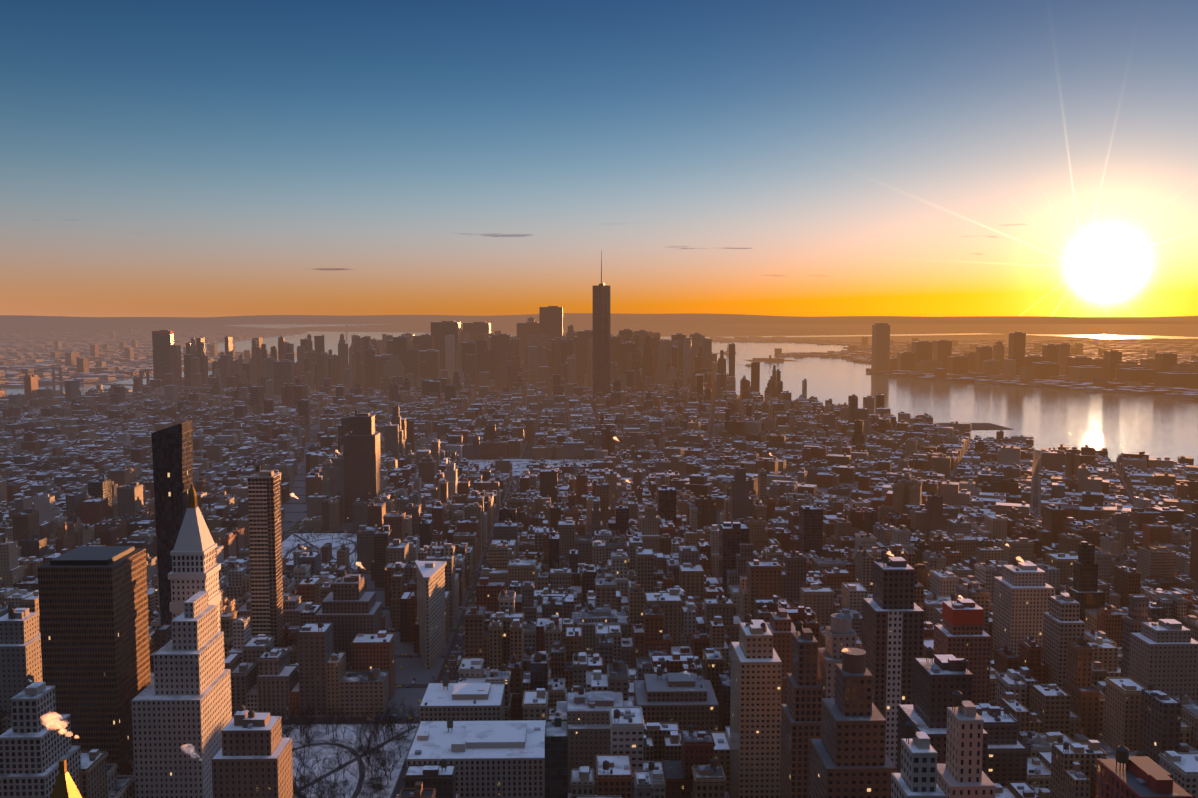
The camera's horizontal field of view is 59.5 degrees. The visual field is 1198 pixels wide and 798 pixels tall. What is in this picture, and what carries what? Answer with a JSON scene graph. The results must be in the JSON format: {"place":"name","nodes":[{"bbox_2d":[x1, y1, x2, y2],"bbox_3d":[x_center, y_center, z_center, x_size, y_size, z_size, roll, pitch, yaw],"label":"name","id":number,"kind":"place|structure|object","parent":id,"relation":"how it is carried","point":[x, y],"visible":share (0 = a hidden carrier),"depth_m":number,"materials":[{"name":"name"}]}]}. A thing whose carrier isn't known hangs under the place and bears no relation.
{"place":"outdoors","nodes":[
{"label":"outdoors","id":0,"kind":"place"},
{"bbox_2d":[282,533,356,571],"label":"snowy park","id":1,"kind":"structure","parent":0,"point":[286,544],"depth_m":1492.48,"materials":[{"name":"white snow"}]},
{"bbox_2d":[282,724,417,797],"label":"park lawn","id":2,"kind":"structure","parent":0,"point":[322,749],"depth_m":775.30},
{"bbox_2d":[290,322,512,327],"bbox_3d":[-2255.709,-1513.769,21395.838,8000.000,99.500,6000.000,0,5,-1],"label":"bay","id":3,"kind":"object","parent":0,"point":[385,325],"depth_m":20966.17,"materials":[{"name":"grey liquid"}]},
{"bbox_2d":[469,459,592,475],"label":"park","id":4,"kind":"structure","parent":0,"point":[520,469],"depth_m":2281.43,"materials":[{"name":"white snow"}]},
{"bbox_2d":[28,433,1123,760],"bbox_3d":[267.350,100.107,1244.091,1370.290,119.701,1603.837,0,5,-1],"label":"steam plume","id":5,"kind":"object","parent":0,"point":[56,723],"depth_m":448.29,"materials":[{"name":"white"}]},
{"bbox_2d":[269,322,919,332],"bbox_3d":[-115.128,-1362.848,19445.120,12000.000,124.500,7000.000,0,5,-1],"label":"distant land","id":6,"kind":"structure","parent":0,"point":[618,326],"depth_m":17853.76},
{"bbox_2d":[0,324,1197,465],"bbox_3d":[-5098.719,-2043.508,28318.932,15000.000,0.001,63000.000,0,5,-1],"label":"harbor water","id":7,"kind":"structure","parent":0,"point":[1151,426],"depth_m":3866.59,"materials":[{"name":"blue"}]},
{"bbox_2d":[0,367,236,390],"bbox_3d":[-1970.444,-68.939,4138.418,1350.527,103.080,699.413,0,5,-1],"label":"manhattan bridge","id":8,"kind":"structure","parent":7,"relation":"on","point":[61,381],"depth_m":4121.32,"materials":[{"name":"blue metal"}]},
{"bbox_2d":[73,368,183,377],"bbox_3d":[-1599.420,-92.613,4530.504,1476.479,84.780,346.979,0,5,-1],"label":"bridge","id":9,"kind":"structure","parent":7,"relation":"on","point":[114,376],"depth_m":4627.25,"materials":[{"name":"brown stone"}]},
{"bbox_2d":[246,319,462,331],"bbox_3d":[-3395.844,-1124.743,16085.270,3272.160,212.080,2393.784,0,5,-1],"label":"verrazzano bridge","id":10,"kind":"structure","parent":7,"relation":"on","point":[346,326],"depth_m":15776.97,"materials":[{"name":"grey metal"}]},
{"bbox_2d":[0,324,1197,797],"bbox_3d":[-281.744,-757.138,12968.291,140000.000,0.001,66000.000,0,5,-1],"label":"ground","id":11,"kind":"structure","parent":0,"point":[1052,330],"depth_m":14193.87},
{"bbox_2d":[285,459,592,797],"bbox_3d":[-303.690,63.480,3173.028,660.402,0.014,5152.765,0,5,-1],"label":"park paths","id":12,"kind":"structure","parent":11,"relation":"on","point":[348,748],"depth_m":793.07,"materials":[{"name":"grey concrete"}]},
{"bbox_2d":[0,250,1197,797],"bbox_3d":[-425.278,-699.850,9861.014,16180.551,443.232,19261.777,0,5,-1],"label":"city blocks","id":13,"kind":"structure","parent":11,"relation":"on","point":[162,600],"depth_m":1061.99,"materials":[{"name":"brown glass"}]},
{"bbox_2d":[250,454,591,797],"bbox_3d":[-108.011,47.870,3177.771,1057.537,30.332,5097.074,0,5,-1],"label":"trees","id":14,"kind":"object","parent":13,"relation":"on","point":[374,732],"visible":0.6,"depth_m":772.02,"materials":[{"name":"brown plant"}]},
{"bbox_2d":[281,457,1181,797],"bbox_3d":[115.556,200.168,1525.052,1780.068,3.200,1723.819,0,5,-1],"label":"vehicles","id":15,"kind":"object","parent":11,"relation":"on","point":[475,599],"visible":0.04,"depth_m":1163.52,"materials":[{"name":"paint"}]},
{"bbox_2d":[0,313,1197,323],"bbox_3d":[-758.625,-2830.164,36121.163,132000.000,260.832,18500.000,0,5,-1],"label":"hills","id":16,"kind":"structure","parent":0,"point":[704,318],"depth_m":29826.92,"materials":[{"name":"brown"}]},
{"bbox_2d":[0,0,1197,316],"label":"sky","id":17,"kind":"structure","parent":0,"point":[159,158],"materials":[{"name":"blue"}]},
{"bbox_2d":[753,354,783,360],"bbox_3d":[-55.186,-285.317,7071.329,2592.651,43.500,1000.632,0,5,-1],"label":"island buildings","id":18,"kind":"structure","parent":0,"point":[773,359],"depth_m":6888.31,"materials":[{"name":"brown brick"}]},
{"bbox_2d":[747,360,794,361],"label":"island","id":19,"kind":"structure","parent":0,"point":[765,361],"depth_m":6991.25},
{"bbox_2d":[705,333,987,337],"bbox_3d":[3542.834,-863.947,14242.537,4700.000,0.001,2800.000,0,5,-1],"label":"water kill van kull","id":20,"kind":"object","parent":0,"point":[871,335],"visible":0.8,"depth_m":14192.57,"materials":[{"name":"blue"}]},
{"bbox_2d":[1026,334,1197,338],"bbox_3d":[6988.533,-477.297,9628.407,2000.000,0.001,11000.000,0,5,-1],"label":"bay","id":21,"kind":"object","parent":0,"point":[1124,336],"visible":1,"depth_m":13632.47,"materials":[{"name":"liquid"}]}
]}

